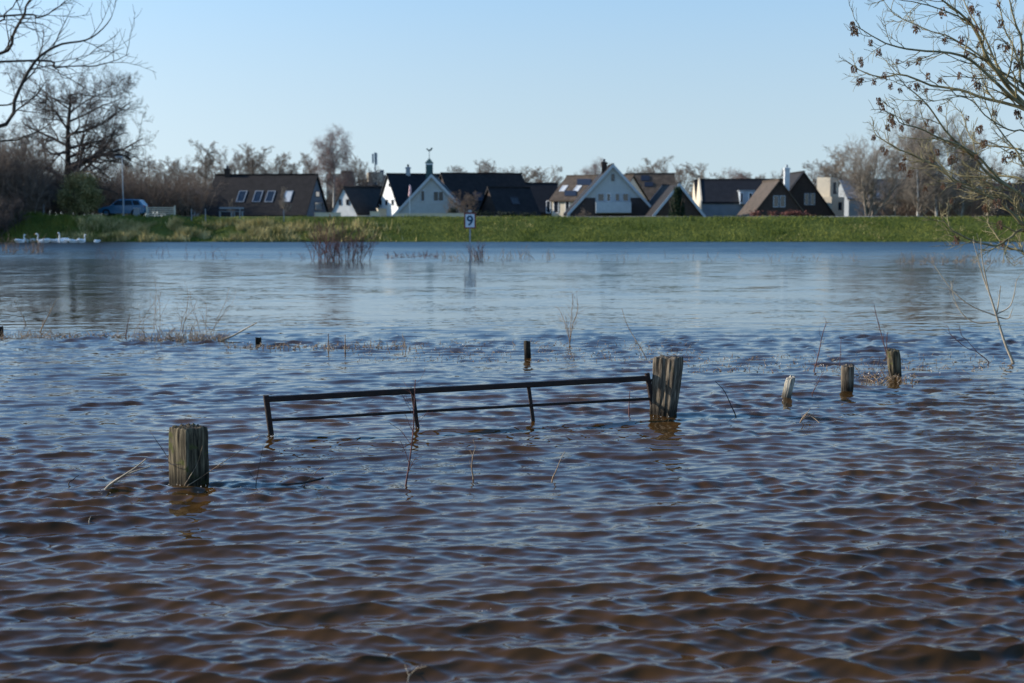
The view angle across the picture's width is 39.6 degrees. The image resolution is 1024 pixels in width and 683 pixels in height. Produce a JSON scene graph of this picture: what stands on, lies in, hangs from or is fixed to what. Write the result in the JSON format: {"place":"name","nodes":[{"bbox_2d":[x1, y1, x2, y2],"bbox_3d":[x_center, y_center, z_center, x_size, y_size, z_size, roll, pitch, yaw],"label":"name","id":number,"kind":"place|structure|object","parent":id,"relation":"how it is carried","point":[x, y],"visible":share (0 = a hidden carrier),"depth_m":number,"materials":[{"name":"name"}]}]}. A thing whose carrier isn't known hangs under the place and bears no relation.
{"place":"outdoors","nodes":[
{"label":"outdoors","id":0,"kind":"place"},
{"bbox_2d":[367,170,385,185],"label":"apartment block","id":1,"kind":"structure","parent":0,"point":[380,175],"depth_m":233.66,"materials":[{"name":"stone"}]},
{"bbox_2d":[392,148,464,216],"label":"house","id":2,"kind":"structure","parent":0,"point":[431,193],"depth_m":135.34,"materials":[{"name":"white paint"}]},
{"bbox_2d":[433,191,443,200],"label":"window","id":3,"kind":"structure","parent":2,"relation":"in","point":[437,195],"depth_m":135.26,"materials":[{"name":"clear glass"}]},
{"bbox_2d":[484,172,526,186],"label":"roof","id":4,"kind":"structure","parent":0,"point":[509,179],"depth_m":157.75,"materials":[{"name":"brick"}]},
{"bbox_2d":[477,186,541,216],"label":"house","id":5,"kind":"structure","parent":0,"point":[496,199],"depth_m":139.40,"materials":[{"name":"brick"}]},
{"bbox_2d":[0,242,1023,682],"bbox_3d":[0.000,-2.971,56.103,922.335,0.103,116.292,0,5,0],"label":"water","id":6,"kind":"structure","parent":0,"point":[872,532],"depth_m":11.23,"materials":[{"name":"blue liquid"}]},
{"bbox_2d":[0,233,47,253],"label":"reeds","id":7,"kind":"object","parent":6,"relation":"on","point":[37,249],"visible":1,"depth_m":77.40,"materials":[{"name":"plant"}]},
{"bbox_2d":[0,327,141,337],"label":"reeds","id":8,"kind":"object","parent":6,"relation":"on","point":[64,335],"visible":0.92,"depth_m":23.51,"materials":[{"name":"brown plant"}]},
{"bbox_2d":[104,459,150,489],"bbox_3d":[-2.802,1.025,10.354,0.346,0.370,0.144,1,5,7],"label":"stick","id":9,"kind":"object","parent":6,"relation":"in","point":[117,479],"visible":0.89,"depth_m":10.32,"materials":[{"name":"beige wood"}]},
{"bbox_2d":[131,272,235,341],"bbox_3d":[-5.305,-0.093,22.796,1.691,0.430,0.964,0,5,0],"label":"reeds","id":10,"kind":"object","parent":6,"relation":"in","point":[185,338],"visible":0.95,"depth_m":22.83,"materials":[{"name":"brown plant"}]},
{"bbox_2d":[168,423,208,485],"bbox_3d":[-2.441,1.033,10.627,0.264,0.863,0.263,4,6,37],"label":"wooden post","id":11,"kind":"object","parent":6,"relation":"in","point":[188,441],"visible":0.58,"depth_m":10.54,"materials":[{"name":"brown wood"}]},
{"bbox_2d":[97,245,315,259],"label":"reeds","id":12,"kind":"object","parent":6,"relation":"on","point":[186,254],"visible":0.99,"depth_m":67.27,"materials":[{"name":"brown plant"}]},
{"bbox_2d":[281,477,323,485],"bbox_3d":[-1.544,1.033,10.495,0.313,0.057,0.029,0,5,-6],"label":"stick","id":13,"kind":"object","parent":6,"relation":"on","point":[313,480],"visible":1,"depth_m":10.49,"materials":[{"name":"brown wood"}]},
{"bbox_2d":[224,339,410,349],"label":"reeds","id":14,"kind":"object","parent":6,"relation":"on","point":[295,346],"visible":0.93,"depth_m":21.49,"materials":[{"name":"brown plant"}]},
{"bbox_2d":[297,212,382,261],"bbox_3d":[-7.375,-4.501,62.054,3.331,2.420,3.191,3,6,32],"label":"flooded bush","id":15,"kind":"object","parent":6,"relation":"in","point":[335,247],"visible":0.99,"depth_m":61.96,"materials":[{"name":"brown plant"}]},
{"bbox_2d":[383,367,427,485],"bbox_3d":[-0.721,0.697,10.541,0.358,0.989,0.366,-4,6,-35],"label":"sapling","id":16,"kind":"object","parent":6,"relation":"in","point":[411,444],"visible":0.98,"depth_m":10.57,"materials":[{"name":"brown plant"}]},
{"bbox_2d":[387,251,439,258],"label":"reeds","id":17,"kind":"object","parent":6,"relation":"on","point":[413,256],"visible":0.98,"depth_m":68.99,"materials":[{"name":"plant"}]},
{"bbox_2d":[464,210,475,259],"bbox_3d":[-1.888,-4.188,63.967,0.534,3.434,0.110,0,5,0],"label":"depth sign","id":18,"kind":"object","parent":6,"relation":"in","point":[469,220],"visible":0.99,"depth_m":63.82,"materials":[{"name":"metal"}]},
{"bbox_2d":[464,240,484,259],"bbox_3d":[-1.714,-4.086,64.005,1.304,1.037,0.850,4,6,36],"label":"flooded bush","id":19,"kind":"object","parent":6,"relation":"in","point":[479,253],"visible":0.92,"depth_m":63.98,"materials":[{"name":"plant"}]},
{"bbox_2d":[441,245,554,260],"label":"reeds","id":20,"kind":"object","parent":6,"relation":"on","point":[520,257],"visible":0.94,"depth_m":64.73,"materials":[{"name":"brown plant"}]},
{"bbox_2d":[352,338,702,362],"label":"reeds","id":21,"kind":"object","parent":6,"relation":"in","point":[519,355],"visible":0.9,"depth_m":20.82,"materials":[{"name":"brown plant"}]},
{"bbox_2d":[524,340,530,358],"bbox_3d":[0.223,0.283,20.021,0.115,0.598,0.099,0,5,0],"label":"wooden post","id":22,"kind":"object","parent":6,"relation":"in","point":[527,350],"visible":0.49,"depth_m":19.97,"materials":[{"name":"brown wood"}]},
{"bbox_2d":[557,291,586,344],"bbox_3d":[0.922,-0.340,22.014,0.323,1.028,0.463,-4,7,-39],"label":"stem plant","id":23,"kind":"object","parent":6,"relation":"in","point":[570,331],"visible":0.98,"depth_m":22.02,"materials":[{"name":"brown plant"}]},
{"bbox_2d":[649,355,682,416],"bbox_3d":[1.531,0.629,14.294,0.301,1.021,0.312,3,6,27],"label":"wooden post","id":24,"kind":"object","parent":6,"relation":"in","point":[666,378],"visible":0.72,"depth_m":14.18,"materials":[{"name":"brown wood"}]},
{"bbox_2d":[263,373,652,435],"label":"field gate","id":25,"kind":"structure","parent":24,"relation":"attached to","point":[267,399],"depth_m":13.48,"materials":[{"name":"metal"}]},
{"bbox_2d":[781,375,794,397],"bbox_3d":[2.966,0.678,15.490,0.248,0.611,0.108,-2,5,-21],"label":"wooden post","id":26,"kind":"object","parent":6,"relation":"in","point":[788,386],"visible":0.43,"depth_m":15.45,"materials":[{"name":"grey wood"}]},
{"bbox_2d":[841,363,853,390],"bbox_3d":[3.816,0.586,16.197,0.146,0.670,0.143,0,5,0],"label":"wooden post","id":27,"kind":"object","parent":6,"relation":"in","point":[847,377],"visible":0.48,"depth_m":16.13,"materials":[{"name":"brown wood"}]},
{"bbox_2d":[687,353,1017,372],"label":"reeds","id":28,"kind":"object","parent":6,"relation":"on","point":[837,366],"visible":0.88,"depth_m":19.01,"materials":[{"name":"brown plant"}]},
{"bbox_2d":[871,303,888,356],"bbox_3d":[5.194,-0.098,19.917,0.293,0.916,0.207,-1,5,-11],"label":"stem plant","id":29,"kind":"object","parent":6,"relation":"in","point":[881,335],"visible":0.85,"depth_m":19.96,"materials":[{"name":"brown plant"}]},
{"bbox_2d":[854,364,920,385],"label":"reeds","id":30,"kind":"object","parent":6,"relation":"on","point":[886,378],"visible":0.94,"depth_m":17.25,"materials":[{"name":"brown plant"}]},
{"bbox_2d":[887,348,901,376],"bbox_3d":[4.761,0.439,17.661,0.227,0.703,0.161,0,5,0],"label":"wooden post","id":31,"kind":"object","parent":6,"relation":"in","point":[894,360],"visible":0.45,"depth_m":17.58,"materials":[{"name":"brown wood"}]},
{"bbox_2d":[923,235,1018,362],"bbox_3d":[6.203,-0.456,19.188,1.335,2.024,0.567,1,5,13],"label":"sapling","id":32,"kind":"object","parent":6,"relation":"in","point":[1000,328],"visible":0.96,"depth_m":19.27,"materials":[{"name":"brown plant"}]},
{"bbox_2d":[0,213,1023,241],"bbox_3d":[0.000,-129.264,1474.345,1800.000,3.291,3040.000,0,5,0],"label":"ground","id":33,"kind":"structure","parent":0,"point":[504,236],"depth_m":110.81,"materials":[{"name":"green plant"}]},
{"bbox_2d":[0,186,34,239],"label":"thicket","id":34,"kind":"object","parent":33,"relation":"on","point":[8,215],"visible":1,"depth_m":107.71,"materials":[{"name":"brown plant"}]},
{"bbox_2d":[0,126,51,162],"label":"bare tree","id":35,"kind":"object","parent":33,"relation":"on","point":[25,148],"visible":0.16,"depth_m":129.91,"materials":[{"name":"brown plant"}]},
{"bbox_2d":[0,115,87,215],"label":"thicket","id":36,"kind":"object","parent":33,"relation":"on","point":[21,177],"visible":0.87,"depth_m":113.66,"materials":[{"name":"brown plant"}]},
{"bbox_2d":[0,209,126,242],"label":"bank grass","id":37,"kind":"structure","parent":33,"relation":"on","point":[50,235],"depth_m":108.23,"materials":[{"name":"green plant"}]},
{"bbox_2d":[0,0,155,153],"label":"bare tree","id":38,"kind":"object","parent":33,"relation":"on","point":[24,79],"visible":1,"depth_m":54.68,"materials":[{"name":"brown plant"}]},
{"bbox_2d":[0,39,158,215],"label":"bare tree","id":39,"kind":"object","parent":33,"relation":"on","point":[102,145],"visible":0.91,"depth_m":121.57,"materials":[{"name":"brown plant"}]},
{"bbox_2d":[52,168,106,215],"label":"evergreen shrub","id":40,"kind":"object","parent":33,"relation":"on","point":[83,197],"visible":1,"depth_m":115.21,"materials":[{"name":"green plant"}]},
{"bbox_2d":[18,153,143,214],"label":"thicket","id":41,"kind":"object","parent":33,"relation":"on","point":[109,173],"visible":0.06,"depth_m":138.14,"materials":[{"name":"plant"}]},
{"bbox_2d":[98,199,148,215],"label":"parked car","id":42,"kind":"object","parent":33,"relation":"on","point":[116,207],"visible":0.73,"depth_m":118.63,"materials":[{"name":"blue paint"}]},
{"bbox_2d":[106,155,155,188],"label":"bare tree","id":43,"kind":"object","parent":33,"relation":"on","point":[126,171],"visible":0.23,"depth_m":158.79,"materials":[{"name":"brown plant"}]},
{"bbox_2d":[42,153,227,216],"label":"thicket","id":44,"kind":"object","parent":33,"relation":"on","point":[187,196],"visible":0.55,"depth_m":132.84,"materials":[{"name":"brown plant"}]},
{"bbox_2d":[128,160,181,197],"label":"bare tree","id":45,"kind":"object","parent":33,"relation":"on","point":[154,167],"visible":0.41,"depth_m":163.57,"materials":[{"name":"brown plant"}]},
{"bbox_2d":[146,206,175,216],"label":"white gate","id":46,"kind":"structure","parent":33,"relation":"on","point":[147,211],"depth_m":115.31,"materials":[{"name":"white wood"}]},
{"bbox_2d":[159,155,208,187],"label":"bare tree","id":47,"kind":"object","parent":33,"relation":"on","point":[176,165],"visible":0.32,"depth_m":174.20,"materials":[{"name":"brown plant"}]},
{"bbox_2d":[182,139,223,194],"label":"bare tree","id":48,"kind":"object","parent":33,"relation":"on","point":[211,160],"visible":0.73,"depth_m":148.94,"materials":[{"name":"brown plant"}]},
{"bbox_2d":[207,146,257,184],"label":"bare tree","id":49,"kind":"object","parent":33,"relation":"on","point":[231,165],"visible":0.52,"depth_m":182.84,"materials":[{"name":"brown plant"}]},
{"bbox_2d":[55,213,417,241],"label":"dry grass","id":50,"kind":"structure","parent":33,"relation":"on","point":[272,227],"depth_m":109.80,"materials":[{"name":"plant"}]},
{"bbox_2d":[238,143,274,173],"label":"bare tree","id":51,"kind":"object","parent":33,"relation":"on","point":[260,155],"visible":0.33,"depth_m":188.76,"materials":[{"name":"brown plant"}]},
{"bbox_2d":[201,166,328,216],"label":"house","id":52,"kind":"structure","parent":33,"relation":"on","point":[255,195],"depth_m":135.27,"materials":[{"name":"stone"}]},
{"bbox_2d":[247,151,317,173],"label":"bare tree","id":53,"kind":"object","parent":33,"relation":"on","point":[275,168],"visible":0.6,"depth_m":186.09,"materials":[{"name":"brown plant"}]},
{"bbox_2d":[277,186,292,212],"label":"bare tree","id":54,"kind":"object","parent":33,"relation":"on","point":[282,201],"visible":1,"depth_m":130.44,"materials":[{"name":"brown plant"}]},
{"bbox_2d":[297,153,330,192],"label":"bare tree","id":55,"kind":"object","parent":33,"relation":"on","point":[304,158],"visible":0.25,"depth_m":208.22,"materials":[{"name":"brown plant"}]},
{"bbox_2d":[314,212,340,216],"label":"garden wall","id":56,"kind":"structure","parent":33,"relation":"on","point":[326,214],"depth_m":125.40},
{"bbox_2d":[302,125,366,205],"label":"bare tree","id":57,"kind":"object","parent":33,"relation":"on","point":[329,159],"visible":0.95,"depth_m":156.93,"materials":[{"name":"brown plant"}]},
{"bbox_2d":[326,171,354,209],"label":"apartment block","id":58,"kind":"structure","parent":33,"relation":"on","point":[330,190],"depth_m":238.68,"materials":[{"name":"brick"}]},
{"bbox_2d":[331,155,372,188],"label":"bare tree","id":59,"kind":"object","parent":33,"relation":"on","point":[355,169],"visible":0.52,"depth_m":213.46,"materials":[{"name":"brown plant"}]},
{"bbox_2d":[331,186,381,215],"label":"house","id":60,"kind":"structure","parent":33,"relation":"on","point":[355,201],"depth_m":150.08,"materials":[{"name":"tile"}]},
{"bbox_2d":[351,166,379,185],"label":"bare tree","id":61,"kind":"object","parent":33,"relation":"on","point":[365,176],"visible":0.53,"depth_m":213.31,"materials":[{"name":"brown plant"}]},
{"bbox_2d":[376,164,439,216],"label":"house","id":62,"kind":"structure","parent":33,"relation":"on","point":[393,197],"depth_m":148.82,"materials":[{"name":"white tile"}]},
{"bbox_2d":[394,213,463,216],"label":"garden wall","id":63,"kind":"structure","parent":33,"relation":"on","point":[432,214],"depth_m":125.40,"materials":[{"name":"white paint"}]},
{"bbox_2d":[444,190,481,212],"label":"bare tree","id":64,"kind":"object","parent":33,"relation":"on","point":[461,204],"visible":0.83,"depth_m":133.01,"materials":[{"name":"brown plant"}]},
{"bbox_2d":[439,172,497,212],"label":"house","id":65,"kind":"structure","parent":33,"relation":"on","point":[462,183],"depth_m":148.74,"materials":[{"name":"brick"}]},
{"bbox_2d":[446,159,524,175],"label":"bare tree","id":66,"kind":"object","parent":33,"relation":"on","point":[479,169],"visible":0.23,"depth_m":233.69,"materials":[{"name":"brown plant"}]},
{"bbox_2d":[33,172,978,215],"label":"woodland","id":67,"kind":"object","parent":33,"relation":"on","point":[329,205],"visible":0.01,"depth_m":212.49,"materials":[{"name":"brown plant"}]},
{"bbox_2d":[473,210,540,216],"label":"hedge","id":68,"kind":"object","parent":33,"relation":"on","point":[501,214],"visible":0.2,"depth_m":125.29,"materials":[{"name":"green plant"}]},
{"bbox_2d":[520,166,541,181],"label":"bare tree","id":69,"kind":"object","parent":33,"relation":"on","point":[525,174],"visible":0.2,"depth_m":230.15,"materials":[{"name":"brown plant"}]},
{"bbox_2d":[523,166,577,183],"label":"bare tree","id":70,"kind":"object","parent":33,"relation":"on","point":[537,178],"visible":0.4,"depth_m":228.46,"materials":[{"name":"brown plant"}]},
{"bbox_2d":[580,156,609,174],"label":"bare tree","id":71,"kind":"object","parent":33,"relation":"on","point":[596,167],"visible":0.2,"depth_m":224.12,"materials":[{"name":"brown plant"}]},
{"bbox_2d":[546,174,649,216],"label":"house","id":72,"kind":"structure","parent":33,"relation":"on","point":[569,191],"depth_m":148.17,"materials":[{"name":"tile"}]},
{"bbox_2d":[634,156,682,182],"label":"bare tree","id":73,"kind":"object","parent":33,"relation":"on","point":[652,166],"visible":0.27,"depth_m":198.30,"materials":[{"name":"brown plant"}]},
{"bbox_2d":[646,161,696,191],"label":"bare tree","id":74,"kind":"object","parent":33,"relation":"on","point":[680,172],"visible":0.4,"depth_m":192.98,"materials":[{"name":"brown plant"}]},
{"bbox_2d":[668,186,685,215],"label":"conifer tree","id":75,"kind":"object","parent":33,"relation":"on","point":[677,206],"visible":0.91,"depth_m":125.17,"materials":[{"name":"green plant"}]},
{"bbox_2d":[680,164,709,197],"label":"bare tree","id":76,"kind":"object","parent":33,"relation":"on","point":[701,175],"visible":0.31,"depth_m":203.18,"materials":[{"name":"brown plant"}]},
{"bbox_2d":[433,216,982,241],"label":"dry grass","id":77,"kind":"structure","parent":33,"relation":"on","point":[729,217],"depth_m":110.47,"materials":[{"name":"plant"}]},
{"bbox_2d":[723,167,751,178],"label":"bare tree","id":78,"kind":"object","parent":33,"relation":"on","point":[739,175],"visible":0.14,"depth_m":248.00,"materials":[{"name":"plant"}]},
{"bbox_2d":[696,178,782,216],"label":"house","id":79,"kind":"structure","parent":33,"relation":"on","point":[722,197],"depth_m":146.02,"materials":[{"name":"black tile"}]},
{"bbox_2d":[747,209,816,216],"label":"hedge","id":80,"kind":"object","parent":33,"relation":"on","point":[787,213],"visible":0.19,"depth_m":126.36,"materials":[{"name":"brown plant"}]},
{"bbox_2d":[782,165,835,215],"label":"house","id":81,"kind":"structure","parent":33,"relation":"on","point":[804,191],"depth_m":140.31,"materials":[{"name":"brick"}]},
{"bbox_2d":[779,160,850,185],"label":"bare tree","id":82,"kind":"object","parent":33,"relation":"on","point":[814,181],"visible":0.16,"depth_m":188.99,"materials":[{"name":"brown plant"}]},
{"bbox_2d":[817,177,843,215],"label":"modern building","id":83,"kind":"structure","parent":33,"relation":"on","point":[829,192],"depth_m":151.31,"materials":[{"name":"white concrete"}]},
{"bbox_2d":[812,148,854,188],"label":"bare tree","id":84,"kind":"object","parent":33,"relation":"on","point":[824,170],"visible":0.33,"depth_m":178.91,"materials":[{"name":"brown plant"}]},
{"bbox_2d":[819,119,941,215],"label":"bare tree","id":85,"kind":"object","parent":33,"relation":"on","point":[862,189],"visible":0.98,"depth_m":135.06,"materials":[{"name":"brown plant"}]},
{"bbox_2d":[862,133,916,215],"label":"birch tree","id":86,"kind":"object","parent":33,"relation":"on","point":[894,167],"visible":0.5,"depth_m":144.47,"materials":[{"name":"brown plant"}]},
{"bbox_2d":[883,111,937,216],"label":"birch tree","id":87,"kind":"object","parent":33,"relation":"on","point":[921,132],"visible":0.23,"depth_m":148.61,"materials":[{"name":"brown plant"}]},
{"bbox_2d":[896,103,949,214],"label":"birch tree","id":88,"kind":"object","parent":33,"relation":"on","point":[914,122],"visible":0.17,"depth_m":151.07,"materials":[{"name":"brown plant"}]},
{"bbox_2d":[838,0,1023,265],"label":"ash tree","id":89,"kind":"object","parent":33,"relation":"on","point":[1007,83],"visible":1,"depth_m":19.73,"materials":[{"name":"brown plant"}]},
{"bbox_2d":[899,128,962,215],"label":"birch tree","id":90,"kind":"object","parent":33,"relation":"on","point":[912,194],"visible":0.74,"depth_m":141.20,"materials":[{"name":"brown plant"}]},
{"bbox_2d":[911,121,962,216],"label":"birch tree","id":91,"kind":"object","parent":33,"relation":"on","point":[937,187],"visible":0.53,"depth_m":141.58,"materials":[{"name":"brown plant"}]},
{"bbox_2d":[851,178,1023,216],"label":"thicket","id":92,"kind":"object","parent":33,"relation":"on","point":[970,210],"visible":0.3,"depth_m":148.48,"materials":[{"name":"brown plant"}]},
{"bbox_2d":[923,112,983,216],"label":"birch tree","id":93,"kind":"object","parent":33,"relation":"on","point":[954,154],"visible":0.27,"depth_m":148.19,"materials":[{"name":"brown plant"}]},
{"bbox_2d":[932,125,990,215],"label":"birch tree","id":94,"kind":"object","parent":33,"relation":"on","point":[961,199],"visible":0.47,"depth_m":143.39,"materials":[{"name":"brown plant"}]},
{"bbox_2d":[956,143,1008,213],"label":"birch tree","id":95,"kind":"object","parent":33,"relation":"on","point":[980,196],"visible":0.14,"depth_m":149.17,"materials":[{"name":"brown plant"}]},
{"bbox_2d":[982,153,1010,206],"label":"birch tree","id":96,"kind":"object","parent":33,"relation":"on","point":[997,162],"visible":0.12,"depth_m":167.97,"materials":[{"name":"brown plant"}]},
{"bbox_2d":[983,183,1023,215],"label":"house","id":97,"kind":"structure","parent":33,"relation":"on","point":[1022,186],"depth_m":155.70,"materials":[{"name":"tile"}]},
{"bbox_2d":[1006,164,1023,182],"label":"birch tree","id":98,"kind":"object","parent":33,"relation":"on","point":[1021,175],"visible":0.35,"depth_m":171.18,"materials":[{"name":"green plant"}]},
{"bbox_2d":[0,0,1023,214],"label":"sky","id":99,"kind":"structure","parent":0,"point":[754,87],"materials":[{"name":"blue"}]},
{"bbox_2d":[525,182,557,215],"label":"house","id":100,"kind":"structure","parent":0,"point":[542,192],"depth_m":172.74,"materials":[{"name":"brick"}]},
{"bbox_2d":[563,159,650,216],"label":"house","id":101,"kind":"structure","parent":0,"point":[610,190],"depth_m":134.27,"materials":[{"name":"white brick"}]},
{"bbox_2d":[625,173,674,199],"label":"roof","id":102,"kind":"structure","parent":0,"point":[651,184],"depth_m":160.03,"materials":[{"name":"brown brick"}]},
{"bbox_2d":[643,182,705,216],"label":"house","id":103,"kind":"structure","parent":0,"point":[659,203],"depth_m":129.53,"materials":[{"name":"brick"}]},
{"bbox_2d":[692,180,697,202],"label":"house","id":104,"kind":"structure","parent":0,"point":[694,191],"depth_m":156.19,"materials":[{"name":"tile"}]},
{"bbox_2d":[388,216,1021,216],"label":"road","id":105,"kind":"structure","parent":0,"point":[731,216],"depth_m":117.11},
{"bbox_2d":[737,179,806,216],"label":"house","id":106,"kind":"structure","parent":0,"point":[769,196],"depth_m":131.43,"materials":[{"name":"brick"}]},
{"bbox_2d":[839,179,934,215],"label":"house","id":107,"kind":"structure","parent":0,"point":[849,210],"depth_m":163.84,"materials":[{"name":"stone"}]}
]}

